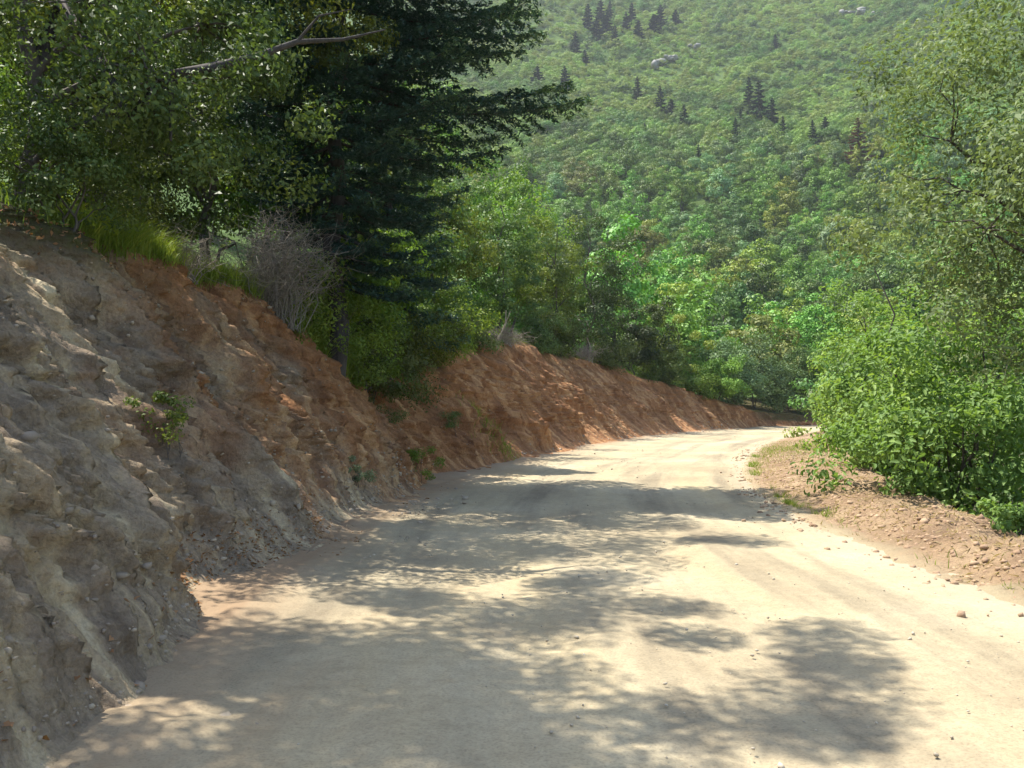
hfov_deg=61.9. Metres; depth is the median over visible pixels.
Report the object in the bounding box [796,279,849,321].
forest tree
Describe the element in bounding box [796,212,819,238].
forest tree
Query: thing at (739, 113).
conifer tree
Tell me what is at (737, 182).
forest tree
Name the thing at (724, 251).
forest tree
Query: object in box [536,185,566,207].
forest tree
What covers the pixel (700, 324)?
forest tree
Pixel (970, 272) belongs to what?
forest tree
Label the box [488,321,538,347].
dry brush
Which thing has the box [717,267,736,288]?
forest tree
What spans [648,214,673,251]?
forest tree
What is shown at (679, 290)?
forest tree
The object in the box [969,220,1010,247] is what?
forest tree
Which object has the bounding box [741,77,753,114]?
conifer tree
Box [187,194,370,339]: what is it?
dry brush
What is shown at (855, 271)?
forest tree
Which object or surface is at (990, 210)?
forest tree
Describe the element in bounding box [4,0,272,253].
woodland tree
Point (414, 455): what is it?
bank plant
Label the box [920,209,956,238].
forest tree
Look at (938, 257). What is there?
forest tree
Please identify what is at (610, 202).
forest tree
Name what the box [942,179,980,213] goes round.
forest tree
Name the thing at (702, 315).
forest tree
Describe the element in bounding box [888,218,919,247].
forest tree
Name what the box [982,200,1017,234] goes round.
forest tree
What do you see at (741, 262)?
forest tree
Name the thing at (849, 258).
forest tree
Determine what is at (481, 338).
shrub
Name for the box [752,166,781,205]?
forest tree
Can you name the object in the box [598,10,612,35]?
conifer tree
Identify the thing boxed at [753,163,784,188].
forest tree
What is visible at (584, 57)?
conifer tree
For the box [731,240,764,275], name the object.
forest tree
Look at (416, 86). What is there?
woodland tree
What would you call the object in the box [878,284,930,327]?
forest tree
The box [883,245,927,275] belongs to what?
forest tree
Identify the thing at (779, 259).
forest tree
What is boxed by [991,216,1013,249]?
forest tree
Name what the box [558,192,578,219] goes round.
forest tree
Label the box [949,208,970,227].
forest tree
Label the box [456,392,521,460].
bank grass
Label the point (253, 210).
woodland tree
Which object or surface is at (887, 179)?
forest tree
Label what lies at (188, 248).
dry brush
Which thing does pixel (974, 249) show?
forest tree
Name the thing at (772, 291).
forest tree
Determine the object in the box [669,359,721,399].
shrub
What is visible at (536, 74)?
conifer tree
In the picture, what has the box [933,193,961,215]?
forest tree
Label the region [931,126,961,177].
forest tree
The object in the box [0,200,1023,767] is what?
earth bank
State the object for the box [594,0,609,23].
conifer tree
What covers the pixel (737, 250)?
forest tree
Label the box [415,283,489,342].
shrub
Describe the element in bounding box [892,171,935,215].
forest tree
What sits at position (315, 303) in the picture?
shrub
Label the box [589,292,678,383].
leafy tree
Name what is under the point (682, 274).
forest tree
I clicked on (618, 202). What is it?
forest tree
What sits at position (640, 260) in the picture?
forest tree
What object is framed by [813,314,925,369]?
bush
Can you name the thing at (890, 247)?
forest tree
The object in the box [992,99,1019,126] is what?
forest tree
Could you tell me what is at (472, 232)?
leafy tree
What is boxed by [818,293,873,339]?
forest tree
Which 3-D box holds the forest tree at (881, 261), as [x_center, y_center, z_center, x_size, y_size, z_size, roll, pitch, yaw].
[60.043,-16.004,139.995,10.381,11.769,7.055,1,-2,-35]
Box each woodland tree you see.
[0,0,105,175]
[0,0,226,210]
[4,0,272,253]
[59,0,346,277]
[139,10,416,257]
[152,0,187,217]
[193,35,371,283]
[250,36,441,254]
[387,71,457,223]
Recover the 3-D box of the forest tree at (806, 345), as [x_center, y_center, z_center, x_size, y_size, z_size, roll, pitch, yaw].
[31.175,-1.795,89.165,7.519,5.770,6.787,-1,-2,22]
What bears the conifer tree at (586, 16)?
on the ground at (630, 52)
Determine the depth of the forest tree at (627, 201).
194.62 m
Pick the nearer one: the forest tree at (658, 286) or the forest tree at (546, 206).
the forest tree at (658, 286)
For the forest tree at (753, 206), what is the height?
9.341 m
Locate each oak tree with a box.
[0,0,385,216]
[0,0,399,213]
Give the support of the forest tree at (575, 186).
on the ground at (630, 52)
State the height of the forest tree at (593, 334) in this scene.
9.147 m
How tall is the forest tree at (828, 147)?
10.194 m
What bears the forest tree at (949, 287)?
on the ground at (630, 52)
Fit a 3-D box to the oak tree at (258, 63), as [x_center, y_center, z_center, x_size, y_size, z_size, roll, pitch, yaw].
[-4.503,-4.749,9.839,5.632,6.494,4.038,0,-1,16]
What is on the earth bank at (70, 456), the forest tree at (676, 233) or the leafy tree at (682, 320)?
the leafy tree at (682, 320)
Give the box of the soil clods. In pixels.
[720,441,1023,617]
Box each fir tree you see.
[178,0,593,377]
[301,28,471,353]
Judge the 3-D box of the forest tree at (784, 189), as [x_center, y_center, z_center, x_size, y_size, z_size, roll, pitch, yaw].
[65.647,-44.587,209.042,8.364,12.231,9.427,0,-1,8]
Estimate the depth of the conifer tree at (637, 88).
346.66 m
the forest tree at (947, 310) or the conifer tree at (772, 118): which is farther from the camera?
the conifer tree at (772, 118)
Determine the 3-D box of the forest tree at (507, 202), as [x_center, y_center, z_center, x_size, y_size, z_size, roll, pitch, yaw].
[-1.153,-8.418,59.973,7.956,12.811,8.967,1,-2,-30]
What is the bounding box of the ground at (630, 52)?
[0,0,1023,535]
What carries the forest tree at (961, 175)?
on the ground at (630, 52)
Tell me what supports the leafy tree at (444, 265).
on the earth bank at (70, 456)
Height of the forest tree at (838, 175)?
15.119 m
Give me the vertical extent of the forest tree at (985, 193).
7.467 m
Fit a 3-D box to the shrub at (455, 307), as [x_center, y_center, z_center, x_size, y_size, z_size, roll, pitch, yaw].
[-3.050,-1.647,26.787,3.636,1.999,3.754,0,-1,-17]
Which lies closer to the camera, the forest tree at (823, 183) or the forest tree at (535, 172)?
the forest tree at (823, 183)
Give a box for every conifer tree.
[529,66,545,86]
[559,65,570,88]
[570,31,582,53]
[580,50,589,63]
[582,4,593,29]
[590,18,603,41]
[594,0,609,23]
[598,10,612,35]
[606,1,614,20]
[611,24,620,44]
[620,12,632,32]
[627,2,637,24]
[632,76,642,99]
[633,20,644,37]
[647,14,662,34]
[652,86,666,113]
[656,4,668,25]
[664,99,676,119]
[670,9,683,24]
[678,105,688,124]
[695,145,701,158]
[731,117,740,142]
[737,109,746,128]
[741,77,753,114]
[748,80,768,122]
[764,98,778,124]
[771,35,779,50]
[777,116,788,134]
[806,119,818,146]
[817,116,831,141]
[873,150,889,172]
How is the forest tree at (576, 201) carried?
on the ground at (630, 52)
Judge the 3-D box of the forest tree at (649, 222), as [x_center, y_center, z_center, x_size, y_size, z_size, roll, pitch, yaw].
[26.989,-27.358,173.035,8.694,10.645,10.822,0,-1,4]
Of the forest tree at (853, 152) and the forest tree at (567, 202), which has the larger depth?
the forest tree at (853, 152)
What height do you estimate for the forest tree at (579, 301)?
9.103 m
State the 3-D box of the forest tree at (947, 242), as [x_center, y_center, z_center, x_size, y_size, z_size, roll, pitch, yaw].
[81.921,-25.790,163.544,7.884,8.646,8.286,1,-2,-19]
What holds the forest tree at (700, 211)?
on the ground at (630, 52)
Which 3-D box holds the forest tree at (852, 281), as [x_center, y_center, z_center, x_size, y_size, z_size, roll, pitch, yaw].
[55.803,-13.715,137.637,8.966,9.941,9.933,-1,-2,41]
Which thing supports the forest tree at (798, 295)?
on the ground at (630, 52)
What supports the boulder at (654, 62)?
on the ground at (630, 52)
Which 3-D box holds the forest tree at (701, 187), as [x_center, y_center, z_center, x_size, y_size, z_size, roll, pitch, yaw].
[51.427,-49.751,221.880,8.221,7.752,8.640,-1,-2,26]
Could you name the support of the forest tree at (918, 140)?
on the ground at (630, 52)
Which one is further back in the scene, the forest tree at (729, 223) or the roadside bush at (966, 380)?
the forest tree at (729, 223)
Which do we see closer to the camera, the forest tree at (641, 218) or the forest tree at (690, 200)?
the forest tree at (641, 218)
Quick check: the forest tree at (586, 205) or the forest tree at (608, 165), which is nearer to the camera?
the forest tree at (586, 205)
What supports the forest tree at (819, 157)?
on the ground at (630, 52)
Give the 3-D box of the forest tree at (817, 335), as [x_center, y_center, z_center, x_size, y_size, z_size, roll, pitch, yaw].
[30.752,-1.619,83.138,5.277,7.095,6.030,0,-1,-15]
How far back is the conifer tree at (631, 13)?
449.04 m
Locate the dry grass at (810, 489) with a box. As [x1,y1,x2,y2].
[762,443,954,520]
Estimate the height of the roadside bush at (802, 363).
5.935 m
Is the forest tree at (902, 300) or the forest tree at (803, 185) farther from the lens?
the forest tree at (803, 185)
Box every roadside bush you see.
[679,353,753,400]
[695,335,773,404]
[716,330,803,412]
[757,346,817,413]
[787,350,841,410]
[919,347,982,397]
[966,364,1023,404]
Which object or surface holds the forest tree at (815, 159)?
on the ground at (630, 52)
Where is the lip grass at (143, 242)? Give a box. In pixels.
[0,182,369,388]
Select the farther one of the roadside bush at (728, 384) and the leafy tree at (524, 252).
the roadside bush at (728, 384)
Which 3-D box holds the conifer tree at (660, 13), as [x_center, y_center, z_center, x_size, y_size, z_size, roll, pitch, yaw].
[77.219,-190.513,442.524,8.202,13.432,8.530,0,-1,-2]
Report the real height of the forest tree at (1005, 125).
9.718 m
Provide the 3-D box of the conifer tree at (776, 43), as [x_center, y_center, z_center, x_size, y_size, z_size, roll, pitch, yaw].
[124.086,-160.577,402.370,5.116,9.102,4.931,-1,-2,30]
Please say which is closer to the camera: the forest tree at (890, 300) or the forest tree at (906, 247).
the forest tree at (890, 300)
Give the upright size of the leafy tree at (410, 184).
11.201 m
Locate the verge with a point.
(999, 591)
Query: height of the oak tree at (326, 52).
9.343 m
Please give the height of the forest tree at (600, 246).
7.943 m
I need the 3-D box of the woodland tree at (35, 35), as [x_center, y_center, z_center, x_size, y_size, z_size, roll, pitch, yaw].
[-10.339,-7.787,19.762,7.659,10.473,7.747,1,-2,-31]
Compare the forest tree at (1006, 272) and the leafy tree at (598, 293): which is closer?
the leafy tree at (598, 293)
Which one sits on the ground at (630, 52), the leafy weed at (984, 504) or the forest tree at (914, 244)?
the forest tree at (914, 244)
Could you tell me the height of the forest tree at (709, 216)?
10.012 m
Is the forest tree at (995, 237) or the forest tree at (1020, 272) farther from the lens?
the forest tree at (995, 237)
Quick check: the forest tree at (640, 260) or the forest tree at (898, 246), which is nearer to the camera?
the forest tree at (640, 260)
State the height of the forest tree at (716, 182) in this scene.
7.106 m
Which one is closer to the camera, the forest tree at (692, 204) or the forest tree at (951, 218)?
the forest tree at (951, 218)
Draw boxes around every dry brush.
[159,217,238,284]
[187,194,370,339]
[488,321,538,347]
[567,337,614,362]
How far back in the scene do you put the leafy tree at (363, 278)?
20.19 m
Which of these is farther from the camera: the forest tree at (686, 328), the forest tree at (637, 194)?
the forest tree at (637, 194)
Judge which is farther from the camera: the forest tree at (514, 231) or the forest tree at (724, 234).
the forest tree at (724, 234)
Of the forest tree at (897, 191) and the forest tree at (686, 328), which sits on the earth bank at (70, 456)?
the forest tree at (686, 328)
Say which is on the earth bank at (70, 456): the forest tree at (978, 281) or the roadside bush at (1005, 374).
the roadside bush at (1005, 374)
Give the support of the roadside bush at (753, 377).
on the earth bank at (70, 456)
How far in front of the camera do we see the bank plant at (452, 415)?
21.36 m
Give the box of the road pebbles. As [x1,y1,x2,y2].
[297,436,1023,767]
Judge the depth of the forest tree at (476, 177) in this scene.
180.91 m
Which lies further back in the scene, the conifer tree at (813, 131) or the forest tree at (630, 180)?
the conifer tree at (813, 131)
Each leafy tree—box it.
[287,199,430,341]
[303,178,433,377]
[310,51,444,222]
[368,148,488,316]
[371,81,513,284]
[390,153,502,308]
[443,156,552,333]
[464,169,584,337]
[497,214,606,355]
[527,214,652,353]
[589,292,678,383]
[635,305,716,379]
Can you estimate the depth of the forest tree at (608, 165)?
229.10 m
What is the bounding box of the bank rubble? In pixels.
[0,420,744,767]
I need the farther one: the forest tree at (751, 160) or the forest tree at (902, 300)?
the forest tree at (751, 160)
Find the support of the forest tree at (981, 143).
on the ground at (630, 52)
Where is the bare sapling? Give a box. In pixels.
[496,313,509,346]
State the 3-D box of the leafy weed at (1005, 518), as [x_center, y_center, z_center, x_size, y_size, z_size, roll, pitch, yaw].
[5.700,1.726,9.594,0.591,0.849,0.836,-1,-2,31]
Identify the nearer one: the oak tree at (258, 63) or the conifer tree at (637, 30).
the oak tree at (258, 63)
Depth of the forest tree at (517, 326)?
64.03 m
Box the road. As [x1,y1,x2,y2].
[51,425,1023,767]
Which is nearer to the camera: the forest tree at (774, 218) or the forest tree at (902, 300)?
the forest tree at (902, 300)
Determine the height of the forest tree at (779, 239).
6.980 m
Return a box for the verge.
[741,431,1023,605]
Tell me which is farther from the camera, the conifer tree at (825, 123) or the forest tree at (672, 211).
the conifer tree at (825, 123)
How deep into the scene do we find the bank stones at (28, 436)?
7.93 m
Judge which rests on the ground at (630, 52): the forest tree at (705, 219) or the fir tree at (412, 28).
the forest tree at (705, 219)
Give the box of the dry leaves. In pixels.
[0,205,270,309]
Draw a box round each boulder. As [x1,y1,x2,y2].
[651,58,665,68]
[664,54,678,61]
[687,43,700,48]
[838,7,865,14]
[856,9,883,14]
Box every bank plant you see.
[123,383,195,460]
[347,455,377,491]
[368,393,410,423]
[406,444,445,482]
[436,410,462,434]
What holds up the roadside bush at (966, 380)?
on the earth bank at (70, 456)
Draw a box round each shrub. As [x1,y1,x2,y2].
[0,50,34,108]
[0,76,139,211]
[0,97,148,233]
[0,132,183,215]
[102,155,204,245]
[237,246,372,340]
[290,250,408,358]
[311,311,404,383]
[317,310,421,398]
[349,300,452,412]
[358,327,432,403]
[362,308,472,382]
[400,300,504,367]
[414,296,475,347]
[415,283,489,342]
[416,286,503,355]
[451,296,503,354]
[514,311,590,357]
[515,301,570,354]
[574,327,645,374]
[635,351,689,383]
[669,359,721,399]
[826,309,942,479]
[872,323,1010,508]
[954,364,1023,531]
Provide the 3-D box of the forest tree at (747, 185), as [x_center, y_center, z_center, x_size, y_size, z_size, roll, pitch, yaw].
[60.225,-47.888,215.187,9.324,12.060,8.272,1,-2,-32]
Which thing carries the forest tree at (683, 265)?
on the ground at (630, 52)
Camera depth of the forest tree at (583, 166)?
235.35 m
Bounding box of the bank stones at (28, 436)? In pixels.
[0,224,656,713]
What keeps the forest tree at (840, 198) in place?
on the ground at (630, 52)
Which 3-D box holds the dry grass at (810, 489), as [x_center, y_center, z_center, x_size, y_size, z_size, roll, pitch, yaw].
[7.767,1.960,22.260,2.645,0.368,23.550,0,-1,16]
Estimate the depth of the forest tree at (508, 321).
65.25 m
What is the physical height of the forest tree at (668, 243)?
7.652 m
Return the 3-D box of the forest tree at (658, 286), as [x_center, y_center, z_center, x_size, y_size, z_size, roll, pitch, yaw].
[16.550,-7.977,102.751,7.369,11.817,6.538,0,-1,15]
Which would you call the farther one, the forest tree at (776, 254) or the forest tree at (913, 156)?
the forest tree at (913, 156)
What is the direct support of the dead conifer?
on the ground at (630, 52)
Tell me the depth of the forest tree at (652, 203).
208.15 m
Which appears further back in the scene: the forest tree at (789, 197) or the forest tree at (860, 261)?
the forest tree at (789, 197)
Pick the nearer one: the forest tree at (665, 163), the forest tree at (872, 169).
the forest tree at (872, 169)
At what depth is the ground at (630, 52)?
371.31 m
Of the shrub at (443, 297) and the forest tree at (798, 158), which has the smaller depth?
the shrub at (443, 297)
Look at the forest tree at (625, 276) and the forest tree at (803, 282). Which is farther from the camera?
the forest tree at (803, 282)
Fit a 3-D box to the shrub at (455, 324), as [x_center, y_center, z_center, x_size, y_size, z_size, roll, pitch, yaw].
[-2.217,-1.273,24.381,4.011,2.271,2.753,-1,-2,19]
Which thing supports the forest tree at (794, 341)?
on the ground at (630, 52)
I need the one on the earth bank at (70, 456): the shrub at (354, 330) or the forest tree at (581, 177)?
the shrub at (354, 330)
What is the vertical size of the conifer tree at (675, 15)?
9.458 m
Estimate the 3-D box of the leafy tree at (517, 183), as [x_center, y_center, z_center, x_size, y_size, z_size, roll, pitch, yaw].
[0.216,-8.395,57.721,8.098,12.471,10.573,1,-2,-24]
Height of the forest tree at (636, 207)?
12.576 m
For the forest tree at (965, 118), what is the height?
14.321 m
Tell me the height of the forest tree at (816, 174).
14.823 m
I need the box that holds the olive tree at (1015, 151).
[818,0,1023,388]
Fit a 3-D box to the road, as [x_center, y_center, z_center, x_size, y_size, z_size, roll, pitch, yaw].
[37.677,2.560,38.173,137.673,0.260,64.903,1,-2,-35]
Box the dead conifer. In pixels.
[844,118,874,169]
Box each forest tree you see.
[425,272,458,302]
[455,147,477,182]
[456,178,557,321]
[460,182,545,324]
[467,173,498,210]
[467,296,538,336]
[469,177,489,191]
[477,159,508,182]
[481,182,512,211]
[492,208,541,328]
[519,156,539,183]
[519,162,540,186]
[525,277,620,358]
[531,188,553,213]
[536,185,553,208]
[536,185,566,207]
[538,201,574,224]
[540,211,572,240]
[542,296,631,350]
[545,164,569,204]
[548,192,590,222]
[549,228,579,259]
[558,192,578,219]
[558,197,588,237]
[562,157,589,179]
[562,190,599,241]
[563,178,586,202]
[570,211,611,262]
[573,155,598,195]
[579,176,603,220]
[580,238,604,252]
[586,165,616,210]
[588,200,605,226]
[590,154,615,176]
[591,214,611,250]
[595,303,690,370]
[596,259,641,295]
[598,170,628,204]
[598,197,632,229]
[601,199,639,258]
[602,157,628,181]
[602,204,645,249]
[606,140,644,190]
[606,186,647,218]
[606,197,620,211]
[606,281,703,374]
[613,164,651,196]
[614,243,660,265]
[614,251,648,277]
[618,205,651,232]
[621,184,659,219]
[622,186,644,204]
[623,275,710,374]
[630,174,665,211]
[631,219,668,264]
[632,294,702,384]
[635,272,672,302]
[638,264,693,314]
[643,241,693,276]
[643,248,696,314]
[646,251,669,276]
[647,199,672,220]
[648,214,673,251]
[652,165,680,190]
[653,190,686,224]
[654,154,675,175]
[656,251,704,301]
[658,245,712,316]
[660,241,672,255]
[661,211,682,235]
[662,146,687,180]
[665,201,698,244]
[666,173,696,216]
[667,186,697,211]
[667,226,704,267]
[670,227,696,252]
[675,169,698,187]
[676,215,704,252]
[677,266,716,310]
[678,223,729,254]
[679,257,712,284]
[682,235,727,273]
[683,241,728,275]
[684,152,717,175]
[684,213,716,255]
[684,306,714,373]
[687,202,707,223]
[689,254,720,290]
[690,205,715,226]
[696,178,724,203]
[697,218,717,237]
[700,203,723,230]
[700,281,749,334]
[701,280,728,309]
[705,200,733,226]
[709,133,741,170]
[710,270,757,329]
[711,171,728,190]
[712,258,763,291]
[713,236,755,278]
[715,227,746,254]
[716,325,773,389]
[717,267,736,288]
[718,187,750,217]
[719,211,757,232]
[719,235,749,267]
[721,175,744,194]
[722,247,748,277]
[723,214,769,250]
[729,204,748,235]
[730,161,756,186]
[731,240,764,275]
[733,170,768,212]
[739,226,790,258]
[739,243,779,317]
[742,151,762,170]
[742,189,781,223]
[742,293,798,383]
[748,241,804,274]
[750,174,778,232]
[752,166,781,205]
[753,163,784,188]
[753,241,791,278]
[753,327,807,393]
[754,282,791,303]
[762,176,806,228]
[762,203,789,235]
[764,227,788,243]
[765,271,801,322]
[766,176,793,219]
[770,159,791,184]
[772,257,802,300]
[774,225,801,249]
[776,237,829,301]
[778,228,811,256]
[780,290,826,334]
[783,136,818,169]
[783,274,823,302]
[785,229,817,267]
[787,208,829,240]
[787,293,849,357]
[788,163,818,189]
[789,182,813,220]
[795,176,814,198]
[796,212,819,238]
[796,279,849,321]
[797,147,837,172]
[798,154,834,208]
[798,339,844,370]
[800,195,825,224]
[802,270,837,301]
[805,258,839,281]
[806,210,845,241]
[806,332,852,372]
[807,146,825,162]
[812,167,829,201]
[813,212,857,246]
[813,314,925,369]
[817,182,848,215]
[818,158,859,211]
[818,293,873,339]
[820,135,843,170]
[820,139,849,166]
[825,237,858,272]
[826,264,862,300]
[831,184,860,220]
[831,267,878,298]
[836,181,884,208]
[838,288,907,336]
[840,247,878,274]
[842,261,881,280]
[842,298,905,352]
[843,142,869,164]
[843,210,869,240]
[847,172,888,224]
[847,253,900,302]
[848,146,867,181]
[857,252,899,291]
[860,268,908,311]
[862,151,893,187]
[862,189,890,229]
[862,209,889,236]
[865,134,892,159]
[873,232,911,259]
[874,173,909,209]
[874,257,943,310]
[875,140,909,180]
[875,236,911,303]
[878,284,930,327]
[879,185,905,219]
[879,239,897,267]
[883,162,911,183]
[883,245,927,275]
[886,206,934,235]
[886,234,917,246]
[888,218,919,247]
[889,249,923,275]
[890,169,925,195]
[892,138,930,168]
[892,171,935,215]
[897,206,934,245]
[906,308,970,360]
[907,294,979,361]
[909,125,926,149]
[912,239,963,275]
[913,155,933,179]
[914,151,949,199]
[916,200,941,218]
[917,229,960,252]
[920,114,949,163]
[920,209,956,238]
[927,248,978,298]
[930,205,965,252]
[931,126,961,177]
[932,256,993,293]
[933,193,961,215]
[935,259,1017,357]
[940,186,961,210]
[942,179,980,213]
[948,167,982,194]
[949,97,983,130]
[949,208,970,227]
[950,199,988,218]
[950,222,1008,264]
[950,247,1019,318]
[951,149,973,173]
[953,168,979,203]
[954,116,978,148]
[957,217,1011,297]
[967,129,1000,153]
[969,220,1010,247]
[970,194,1013,225]
[973,182,995,203]
[977,168,994,192]
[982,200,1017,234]
[982,292,1023,373]
[984,261,1023,305]
[985,102,1003,120]
[989,114,1012,143]
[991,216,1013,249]
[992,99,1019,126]
[1007,249,1023,296]
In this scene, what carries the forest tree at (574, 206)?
on the ground at (630, 52)
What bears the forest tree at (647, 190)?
on the ground at (630, 52)
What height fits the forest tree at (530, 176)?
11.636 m
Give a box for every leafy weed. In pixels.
[976,497,1023,530]
[988,500,1023,535]
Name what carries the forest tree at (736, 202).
on the ground at (630, 52)
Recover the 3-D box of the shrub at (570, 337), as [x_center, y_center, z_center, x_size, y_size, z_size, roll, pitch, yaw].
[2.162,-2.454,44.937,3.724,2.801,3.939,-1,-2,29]
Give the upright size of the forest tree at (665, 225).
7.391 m
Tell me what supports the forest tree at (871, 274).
on the ground at (630, 52)
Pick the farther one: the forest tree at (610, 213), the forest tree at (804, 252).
the forest tree at (610, 213)
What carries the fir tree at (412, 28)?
on the earth bank at (70, 456)
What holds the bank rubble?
on the earth bank at (70, 456)
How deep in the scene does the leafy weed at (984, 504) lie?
10.58 m
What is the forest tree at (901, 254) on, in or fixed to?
on the ground at (630, 52)
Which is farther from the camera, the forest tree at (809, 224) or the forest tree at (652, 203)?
the forest tree at (652, 203)
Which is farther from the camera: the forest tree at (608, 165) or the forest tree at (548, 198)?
the forest tree at (608, 165)
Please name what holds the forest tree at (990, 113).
on the ground at (630, 52)
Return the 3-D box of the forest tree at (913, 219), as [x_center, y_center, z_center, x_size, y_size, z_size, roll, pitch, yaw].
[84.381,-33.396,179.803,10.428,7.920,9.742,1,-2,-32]
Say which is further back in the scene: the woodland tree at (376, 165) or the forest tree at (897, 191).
the forest tree at (897, 191)
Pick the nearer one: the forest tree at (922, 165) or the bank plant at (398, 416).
the bank plant at (398, 416)
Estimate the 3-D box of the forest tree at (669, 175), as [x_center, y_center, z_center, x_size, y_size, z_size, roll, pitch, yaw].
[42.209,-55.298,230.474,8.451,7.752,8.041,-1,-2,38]
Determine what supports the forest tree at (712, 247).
on the ground at (630, 52)
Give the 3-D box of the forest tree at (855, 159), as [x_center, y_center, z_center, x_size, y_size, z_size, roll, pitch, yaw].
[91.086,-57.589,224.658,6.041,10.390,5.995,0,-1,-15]
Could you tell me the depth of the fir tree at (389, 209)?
22.41 m
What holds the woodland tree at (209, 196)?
on the earth bank at (70, 456)
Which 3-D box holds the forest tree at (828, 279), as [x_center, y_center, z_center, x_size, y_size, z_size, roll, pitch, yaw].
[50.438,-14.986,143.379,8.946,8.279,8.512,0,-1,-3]
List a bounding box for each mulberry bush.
[788,268,1023,534]
[793,319,956,478]
[804,278,975,479]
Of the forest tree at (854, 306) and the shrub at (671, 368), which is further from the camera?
the forest tree at (854, 306)
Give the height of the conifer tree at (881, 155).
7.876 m
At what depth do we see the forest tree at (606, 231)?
178.16 m
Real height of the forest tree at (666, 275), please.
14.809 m
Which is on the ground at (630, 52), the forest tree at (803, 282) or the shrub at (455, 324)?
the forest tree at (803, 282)
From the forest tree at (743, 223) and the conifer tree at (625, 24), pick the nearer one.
the forest tree at (743, 223)
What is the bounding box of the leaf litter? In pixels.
[0,436,616,740]
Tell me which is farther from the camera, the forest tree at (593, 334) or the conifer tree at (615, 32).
the conifer tree at (615, 32)
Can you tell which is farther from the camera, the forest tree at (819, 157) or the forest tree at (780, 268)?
the forest tree at (819, 157)
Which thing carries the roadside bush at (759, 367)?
on the earth bank at (70, 456)
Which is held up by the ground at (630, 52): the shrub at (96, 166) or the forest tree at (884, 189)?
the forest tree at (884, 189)
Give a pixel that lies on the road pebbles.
(781, 765)
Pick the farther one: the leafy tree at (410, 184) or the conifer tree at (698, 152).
the conifer tree at (698, 152)
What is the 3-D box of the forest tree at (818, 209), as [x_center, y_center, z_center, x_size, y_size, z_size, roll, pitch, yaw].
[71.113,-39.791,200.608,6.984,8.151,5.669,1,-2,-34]
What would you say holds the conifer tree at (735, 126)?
on the ground at (630, 52)
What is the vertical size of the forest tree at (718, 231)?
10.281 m
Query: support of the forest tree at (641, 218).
on the ground at (630, 52)
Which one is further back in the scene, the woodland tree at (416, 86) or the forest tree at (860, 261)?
the forest tree at (860, 261)
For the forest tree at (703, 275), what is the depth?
123.66 m
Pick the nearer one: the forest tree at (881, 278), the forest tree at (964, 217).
the forest tree at (881, 278)
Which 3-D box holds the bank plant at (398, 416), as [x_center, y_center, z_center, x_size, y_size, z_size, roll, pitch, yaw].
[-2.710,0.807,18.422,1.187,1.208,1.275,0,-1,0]
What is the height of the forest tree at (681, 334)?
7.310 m
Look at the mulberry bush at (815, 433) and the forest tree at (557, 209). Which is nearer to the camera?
the mulberry bush at (815, 433)
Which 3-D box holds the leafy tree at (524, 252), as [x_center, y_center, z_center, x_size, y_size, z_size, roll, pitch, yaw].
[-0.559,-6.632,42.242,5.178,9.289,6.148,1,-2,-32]

